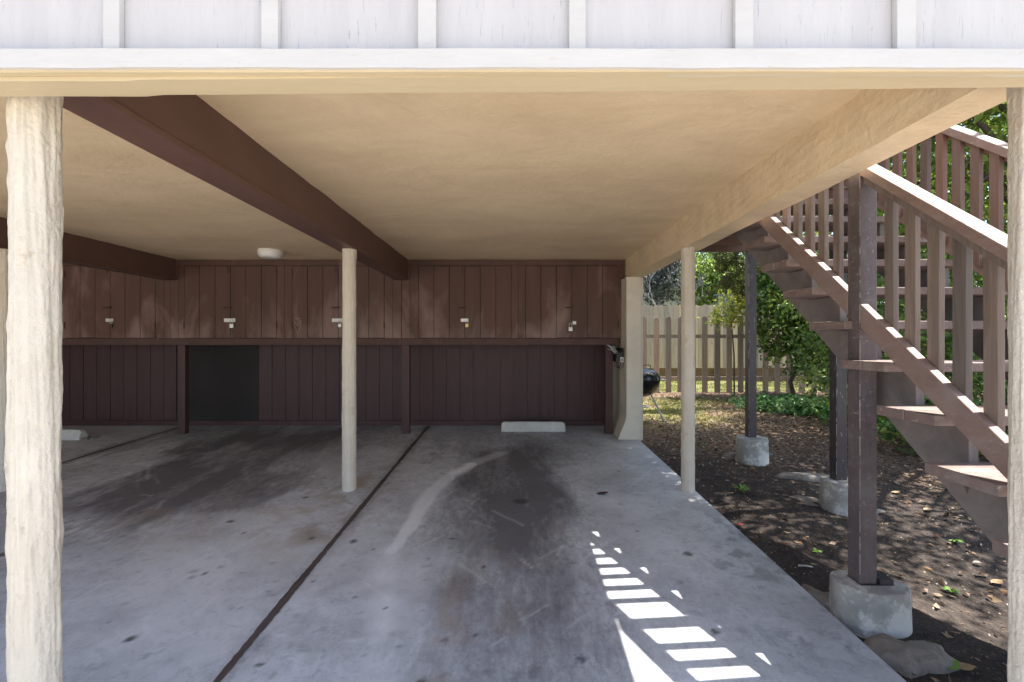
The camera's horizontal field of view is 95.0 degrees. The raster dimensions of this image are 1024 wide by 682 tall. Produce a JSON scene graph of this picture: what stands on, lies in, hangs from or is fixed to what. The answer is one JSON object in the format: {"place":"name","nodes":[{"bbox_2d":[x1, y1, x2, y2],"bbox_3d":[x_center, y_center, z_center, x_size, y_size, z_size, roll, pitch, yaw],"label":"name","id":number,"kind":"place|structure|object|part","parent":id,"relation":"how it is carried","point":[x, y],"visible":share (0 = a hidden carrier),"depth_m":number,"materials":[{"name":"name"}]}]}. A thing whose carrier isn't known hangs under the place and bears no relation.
{"place":"outdoors","nodes":[
{"label":"outdoors","id":0,"kind":"place"},
{"bbox_2d":[0,426,905,681],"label":"carport slab","id":1,"kind":"structure","parent":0,"point":[466,554],"depth_m":2.93,"materials":[{"name":"concrete"}]},
{"bbox_2d":[61,429,87,439],"bbox_3d":[-6.211,1.244,6.269,0.985,0.138,0.152,0,0,0],"label":"wheel stop","id":2,"kind":"object","parent":1,"relation":"on","point":[73,434],"visible":0.36,"depth_m":6.22,"materials":[{"name":"concrete"}]},
{"bbox_2d":[61,427,177,463],"bbox_3d":[-4.948,1.385,3.975,0.052,0.204,6.250,0,0,0],"label":"expansion joint","id":3,"kind":"object","parent":1,"relation":"on","point":[115,446],"visible":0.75,"depth_m":5.81,"materials":[{"name":"brown wood"}]},
{"bbox_2d":[213,426,429,681],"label":"expansion joint","id":4,"kind":"object","parent":1,"relation":"on","point":[265,622],"visible":1,"depth_m":2.71,"materials":[{"name":"brown wood"}]},
{"bbox_2d":[62,338,618,433],"bbox_3d":[-3.256,0.630,6.574,9.489,1.333,0.101,0,0,0],"label":"locker support frame","id":5,"kind":"object","parent":1,"relation":"on","point":[183,344],"visible":0.98,"depth_m":6.52,"materials":[{"name":"brown wood"}]},
{"bbox_2d":[62,263,169,337],"bbox_3d":[-5.567,-0.582,6.812,1.636,1.087,0.642,0,0,0],"label":"storage locker","id":6,"kind":"object","parent":5,"relation":"on","point":[95,301],"visible":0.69,"depth_m":6.52,"materials":[{"name":"brown paint"}]},
{"bbox_3d":[-5.900,-0.541,6.518,0.631,0.997,0.027,0,0,0],"label":"door","id":7,"kind":"part","parent":6,"relation":"part of","materials":[{"name":"brown paint"}]},
{"bbox_3d":[-5.262,-0.542,6.518,0.631,1.000,0.027,0,0,0],"label":"door","id":8,"kind":"part","parent":6,"relation":"part of","materials":[{"name":"brown paint"}]},
{"bbox_2d":[170,260,283,337],"bbox_3d":[-3.956,-0.582,6.812,1.584,1.087,0.642,0,0,0],"label":"storage locker","id":9,"kind":"object","parent":5,"relation":"on","point":[210,298],"visible":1,"depth_m":6.52,"materials":[{"name":"brown paint"}]},
{"bbox_3d":[-4.237,-0.543,6.518,0.648,0.999,0.027,0,0,0],"label":"door","id":10,"kind":"part","parent":9,"relation":"part of","materials":[{"name":"brown paint"}]},
{"bbox_3d":[-3.583,-0.542,6.518,0.648,0.999,0.027,0,0,0],"label":"door","id":11,"kind":"part","parent":9,"relation":"part of","materials":[{"name":"brown paint"}]},
{"bbox_2d":[284,260,401,337],"bbox_3d":[-2.348,-0.582,6.812,1.629,1.087,0.642,0,0,0],"label":"storage locker","id":12,"kind":"object","parent":5,"relation":"on","point":[313,299],"visible":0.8,"depth_m":6.52,"materials":[{"name":"brown paint"}]},
{"bbox_3d":[-2.738,-0.542,6.518,0.644,1.000,0.027,0,0,0],"label":"door","id":13,"kind":"part","parent":12,"relation":"part of","materials":[{"name":"brown paint"}]},
{"bbox_3d":[-2.088,-0.542,6.518,0.644,1.000,0.027,0,0,0],"label":"door","id":14,"kind":"part","parent":12,"relation":"part of","materials":[{"name":"brown paint"}]},
{"bbox_2d":[402,260,517,337],"bbox_3d":[-0.722,-0.582,6.812,1.621,1.087,0.642,0,0,0],"label":"storage locker","id":15,"kind":"object","parent":5,"relation":"on","point":[445,298],"visible":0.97,"depth_m":6.52,"materials":[{"name":"brown paint"}]},
{"bbox_3d":[-0.982,-0.542,6.518,0.649,0.999,0.027,0,0,0],"label":"door","id":16,"kind":"part","parent":15,"relation":"part of","materials":[{"name":"brown paint"}]},
{"bbox_3d":[-0.326,-0.541,6.518,0.649,0.999,0.027,0,0,0],"label":"door","id":17,"kind":"part","parent":15,"relation":"part of","materials":[{"name":"brown paint"}]},
{"bbox_2d":[518,260,624,337],"bbox_3d":[0.827,-0.582,6.812,1.474,1.087,0.642,0,0,0],"label":"storage locker","id":18,"kind":"object","parent":5,"relation":"on","point":[557,297],"visible":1,"depth_m":6.52,"materials":[{"name":"brown paint"}]},
{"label":"door","id":19,"kind":"part","parent":18,"relation":"part of","materials":[{"name":"brown paint"}]},
{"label":"door","id":20,"kind":"part","parent":18,"relation":"part of","materials":[{"name":"brown paint"}]},
{"bbox_2d":[0,0,1023,681],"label":"carport building","id":21,"kind":"structure","parent":1,"relation":"on","point":[158,138],"depth_m":2.28,"materials":[{"name":"beige paint"}]},
{"bbox_2d":[258,248,282,258],"bbox_3d":[-3.020,-1.083,5.868,0.284,0.105,0.284,0,0,0],"label":"ceiling light","id":22,"kind":"object","parent":21,"relation":"attached to","point":[267,253],"visible":1,"depth_m":5.77,"materials":[{"name":"white plastic"}]},
{"bbox_2d":[612,348,623,367],"bbox_3d":[1.453,0.235,6.575,0.130,0.274,0.492,0,0,0],"label":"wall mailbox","id":23,"kind":"object","parent":21,"relation":"attached to","point":[619,357],"depth_m":6.34,"materials":[{"name":"black metal"}]},
{"bbox_2d":[501,421,564,431],"bbox_3d":[0.306,1.230,6.778,0.915,0.138,0.152,0,0,0],"label":"wheel stop","id":24,"kind":"object","parent":1,"relation":"on","point":[532,426],"visible":1,"depth_m":6.72,"materials":[{"name":"concrete"}]},
{"bbox_2d":[641,374,1007,681],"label":"yard ground","id":25,"kind":"structure","parent":0,"point":[832,557],"depth_m":3.63,"materials":[{"name":"brown soil"}]},
{"bbox_2d":[643,365,666,421],"bbox_3d":[2.210,0.840,7.779,0.680,0.905,0.680,0,0,19],"label":"kettle grill","id":26,"kind":"object","parent":25,"relation":"on","point":[651,380],"visible":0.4,"depth_m":7.53,"materials":[{"name":"black metal"}]},
{"bbox_2d":[643,255,707,305],"bbox_3d":[5.391,-1.678,17.485,3.489,6.009,3.159,0,0,0],"label":"background tree","id":27,"kind":"object","parent":25,"relation":"on","point":[660,278],"visible":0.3,"depth_m":17.00,"materials":[{"name":"grey plant"}]},
{"bbox_2d":[643,272,712,304],"bbox_3d":[4.968,-0.613,15.197,2.946,3.672,1.320,0,0,0],"label":"bare shrub","id":28,"kind":"object","parent":25,"relation":"on","point":[676,288],"visible":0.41,"depth_m":15.13,"materials":[{"name":"grey plant"}]},
{"bbox_2d":[668,252,744,306],"bbox_3d":[7.594,-1.112,17.086,3.881,4.877,3.062,0,0,0],"label":"background tree","id":29,"kind":"object","parent":25,"relation":"on","point":[713,277],"visible":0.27,"depth_m":16.76,"materials":[{"name":"green plant"}]},
{"bbox_2d":[707,286,732,302],"bbox_3d":[7.545,-0.510,16.578,1.338,3.460,0.084,0,0,0],"label":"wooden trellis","id":30,"kind":"object","parent":25,"relation":"on","point":[710,292],"visible":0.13,"depth_m":16.56,"materials":[{"name":"brown wood"}]},
{"bbox_2d":[643,380,817,431],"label":"grass patches","id":31,"kind":"object","parent":25,"relation":"on","point":[670,409],"depth_m":9.46,"materials":[{"name":"green plant"}]},
{"bbox_2d":[643,305,818,380],"bbox_3d":[5.971,0.057,14.162,7.542,2.308,0.136,0,0,0],"label":"board fence","id":32,"kind":"object","parent":25,"relation":"on","point":[660,312],"visible":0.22,"depth_m":14.10,"materials":[{"name":"brown wood"}]},
{"bbox_2d":[698,284,763,392],"bbox_3d":[4.892,-0.029,10.320,1.158,2.502,1.055,0,0,-26],"label":"yellow shrub","id":33,"kind":"object","parent":25,"relation":"on","point":[738,302],"visible":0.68,"depth_m":10.31,"materials":[{"name":"green plant"}]},
{"bbox_2d":[710,252,761,298],"bbox_3d":[4.142,-0.680,8.653,1.445,4.002,0.721,0,0,-22],"label":"conifer","id":34,"kind":"object","parent":25,"relation":"on","point":[724,261],"visible":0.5,"depth_m":8.57,"materials":[{"name":"green plant"}]},
{"bbox_2d":[736,484,750,491],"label":"grass tuft","id":35,"kind":"object","parent":25,"relation":"on","point":[742,489],"visible":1,"depth_m":4.35,"materials":[{"name":"green plant"}]},
{"bbox_2d":[643,316,847,391],"bbox_3d":[5.650,0.314,11.380,7.900,1.855,0.065,0,0,0],"label":"picket fence","id":36,"kind":"object","parent":25,"relation":"on","point":[717,378],"visible":0.28,"depth_m":11.35,"materials":[{"name":"brown wood"}]},
{"bbox_2d":[722,452,772,459],"bbox_3d":[2.797,1.365,5.576,0.716,0.088,0.245,0,0,-7],"label":"broken concrete","id":37,"kind":"object","parent":25,"relation":"on","point":[730,455],"visible":0.22,"depth_m":5.48,"materials":[{"name":"grey concrete"}]},
{"bbox_2d":[735,434,768,465],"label":"concrete pier","id":38,"kind":"structure","parent":25,"relation":"on","point":[752,451],"depth_m":5.22,"materials":[{"name":"grey concrete"}]},
{"bbox_2d":[740,234,847,394],"bbox_3d":[6.754,-0.687,10.588,2.824,3.959,3.200,0,0,40],"label":"camellia bush","id":39,"kind":"object","parent":25,"relation":"on","point":[767,285],"visible":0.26,"depth_m":10.09,"materials":[{"name":"green plant"}]},
{"bbox_2d":[713,294,880,374],"bbox_3d":[9.750,-0.185,15.965,5.700,2.810,0.230,0,0,0],"label":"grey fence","id":40,"kind":"object","parent":25,"relation":"on","point":[717,297],"visible":0.05,"depth_m":15.96,"materials":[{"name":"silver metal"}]},
{"bbox_2d":[774,472,827,481],"bbox_3d":[2.992,1.393,4.773,0.655,0.088,0.234,0,0,12],"label":"broken concrete","id":41,"kind":"object","parent":25,"relation":"on","point":[810,476],"visible":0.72,"depth_m":4.75,"materials":[{"name":"grey concrete"}]},
{"bbox_2d":[798,565,812,567],"bbox_3d":[1.873,1.436,2.995,0.083,0.016,0.013,0,0,13],"label":"white stick","id":42,"kind":"object","parent":25,"relation":"on","point":[805,566],"visible":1,"depth_m":2.99,"materials":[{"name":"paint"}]},
{"bbox_2d":[802,584,829,611],"bbox_3d":[1.773,1.466,2.597,0.170,0.096,0.429,0,0,-22],"label":"broken concrete","id":43,"kind":"object","parent":25,"relation":"on","point":[821,597],"visible":0.29,"depth_m":2.63,"materials":[{"name":"grey concrete"}]},
{"bbox_2d":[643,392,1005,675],"bbox_3d":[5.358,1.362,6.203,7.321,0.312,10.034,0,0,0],"label":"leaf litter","id":44,"kind":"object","parent":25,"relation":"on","point":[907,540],"visible":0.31,"depth_m":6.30,"materials":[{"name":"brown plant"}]},
{"bbox_2d":[652,416,1007,681],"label":"dry leaves","id":45,"kind":"object","parent":25,"relation":"on","point":[990,597],"visible":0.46,"depth_m":3.45,"materials":[{"name":"brown plant"}]},
{"bbox_2d":[819,475,847,516],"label":"concrete pier","id":46,"kind":"structure","parent":25,"relation":"on","point":[833,498],"depth_m":3.87,"materials":[{"name":"grey concrete"}]},
{"bbox_2d":[789,495,885,515],"bbox_3d":[2.770,1.420,4.054,0.782,0.065,0.369,0,0,37],"label":"broken concrete","id":47,"kind":"object","parent":25,"relation":"on","point":[810,501],"visible":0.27,"depth_m":4.10,"materials":[{"name":"grey concrete"}]},
{"bbox_2d":[717,391,986,461],"bbox_3d":[6.056,1.218,7.811,3.968,0.355,5.330,0,0,0],"label":"ground ivy","id":48,"kind":"object","parent":25,"relation":"on","point":[781,403],"visible":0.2,"depth_m":8.52,"materials":[{"name":"green plant"}]},
{"bbox_2d":[697,125,1008,585],"bbox_3d":[2.374,-0.379,3.257,1.223,3.924,5.222,0,0,0],"label":"outdoor staircase","id":49,"kind":"structure","parent":25,"relation":"on","point":[951,432],"depth_m":2.44,"materials":[{"name":"paint"}]},
{"bbox_2d":[768,234,949,415],"bbox_3d":[5.781,-0.227,7.625,3.176,3.405,2.393,0,0,0],"label":"garden shrub","id":50,"kind":"object","parent":25,"relation":"on","point":[820,376],"visible":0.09,"depth_m":7.75,"materials":[{"name":"green plant"}]},
{"bbox_2d":[829,570,912,638],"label":"concrete pier","id":51,"kind":"structure","parent":25,"relation":"on","point":[859,610],"depth_m":2.37,"materials":[{"name":"grey concrete"}]},
{"bbox_2d":[804,114,1006,305],"bbox_3d":[8.127,-2.059,9.769,6.673,7.185,5.754,0,0,0],"label":"yard tree","id":52,"kind":"object","parent":25,"relation":"on","point":[816,232],"visible":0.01,"depth_m":8.73,"materials":[{"name":"green plant"}]},
{"bbox_2d":[806,224,1007,458],"bbox_3d":[4.903,-0.021,5.574,2.245,2.966,2.254,0,0,-28],"label":"garden shrub","id":53,"kind":"object","parent":25,"relation":"on","point":[947,353],"visible":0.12,"depth_m":5.43,"materials":[{"name":"green plant"}]},
{"bbox_2d":[863,634,959,678],"bbox_3d":[1.847,1.480,2.217,0.479,0.088,0.269,0,0,0],"label":"broken concrete","id":54,"kind":"object","parent":25,"relation":"on","point":[918,658],"visible":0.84,"depth_m":2.16,"materials":[{"name":"grey concrete"}]},
{"bbox_2d":[816,101,1007,285],"bbox_3d":[6.472,-1.973,5.004,7.806,7.022,7.968,0,0,0],"label":"shade tree","id":55,"kind":"object","parent":25,"relation":"on","point":[979,122],"visible":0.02,"depth_m":5.69,"materials":[{"name":"green plant"}]},
{"bbox_2d":[882,229,1007,434],"bbox_3d":[6.340,-0.047,6.014,2.466,3.313,2.372,0,0,-35],"label":"garden shrub","id":56,"kind":"object","parent":25,"relation":"on","point":[977,276],"visible":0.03,"depth_m":5.95,"materials":[{"name":"green plant"}]},
{"bbox_2d":[944,586,960,593],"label":"grass tuft","id":57,"kind":"object","parent":25,"relation":"on","point":[949,589],"visible":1,"depth_m":2.73,"materials":[{"name":"green plant"}]},
{"bbox_2d":[948,660,959,668],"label":"fallen leaf","id":58,"kind":"object","parent":25,"relation":"on","point":[956,665],"visible":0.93,"depth_m":2.11,"materials":[{"name":"green plant"}]},
{"bbox_2d":[904,255,1006,398],"bbox_3d":[7.798,-0.085,7.243,2.917,3.754,2.634,0,0,0],"label":"garden shrub","id":59,"kind":"object","parent":25,"relation":"on","point":[977,286],"depth_m":7.39,"materials":[{"name":"green plant"}]},
{"bbox_2d":[950,539,964,542],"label":"grass tuft","id":60,"kind":"object","parent":25,"relation":"on","point":[956,540],"visible":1,"depth_m":3.33,"materials":[{"name":"green plant"}]},
{"bbox_2d":[959,662,975,670],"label":"fallen leaf","id":61,"kind":"object","parent":25,"relation":"on","point":[966,667],"visible":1,"depth_m":2.11,"materials":[{"name":"brown plant"}]},
{"bbox_2d":[990,579,1002,583],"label":"fallen leaf","id":62,"kind":"object","parent":25,"relation":"on","point":[998,581],"visible":1,"depth_m":2.84,"materials":[{"name":"beige plant"}]},
{"bbox_2d":[695,115,1006,302],"label":"sky","id":63,"kind":"structure","parent":0,"point":[997,115],"materials":[{"name":"white"}]},
{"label":"outer ground","id":64,"kind":"structure","parent":0,"visible":0},
{"bbox_2d":[643,261,758,306],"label":"neighbour house","id":65,"kind":"structure","parent":64,"relation":"on","point":[673,303],"depth_m":24.00,"materials":[{"name":"white paint"}]},
{"bbox_2d":[677,252,742,301],"bbox_3d":[7.885,-2.943,21.078,6.358,8.540,4.751,0,0,0],"label":"background tree","id":66,"kind":"object","parent":64,"relation":"on","point":[702,253],"depth_m":20.66,"materials":[{"name":"green plant"}]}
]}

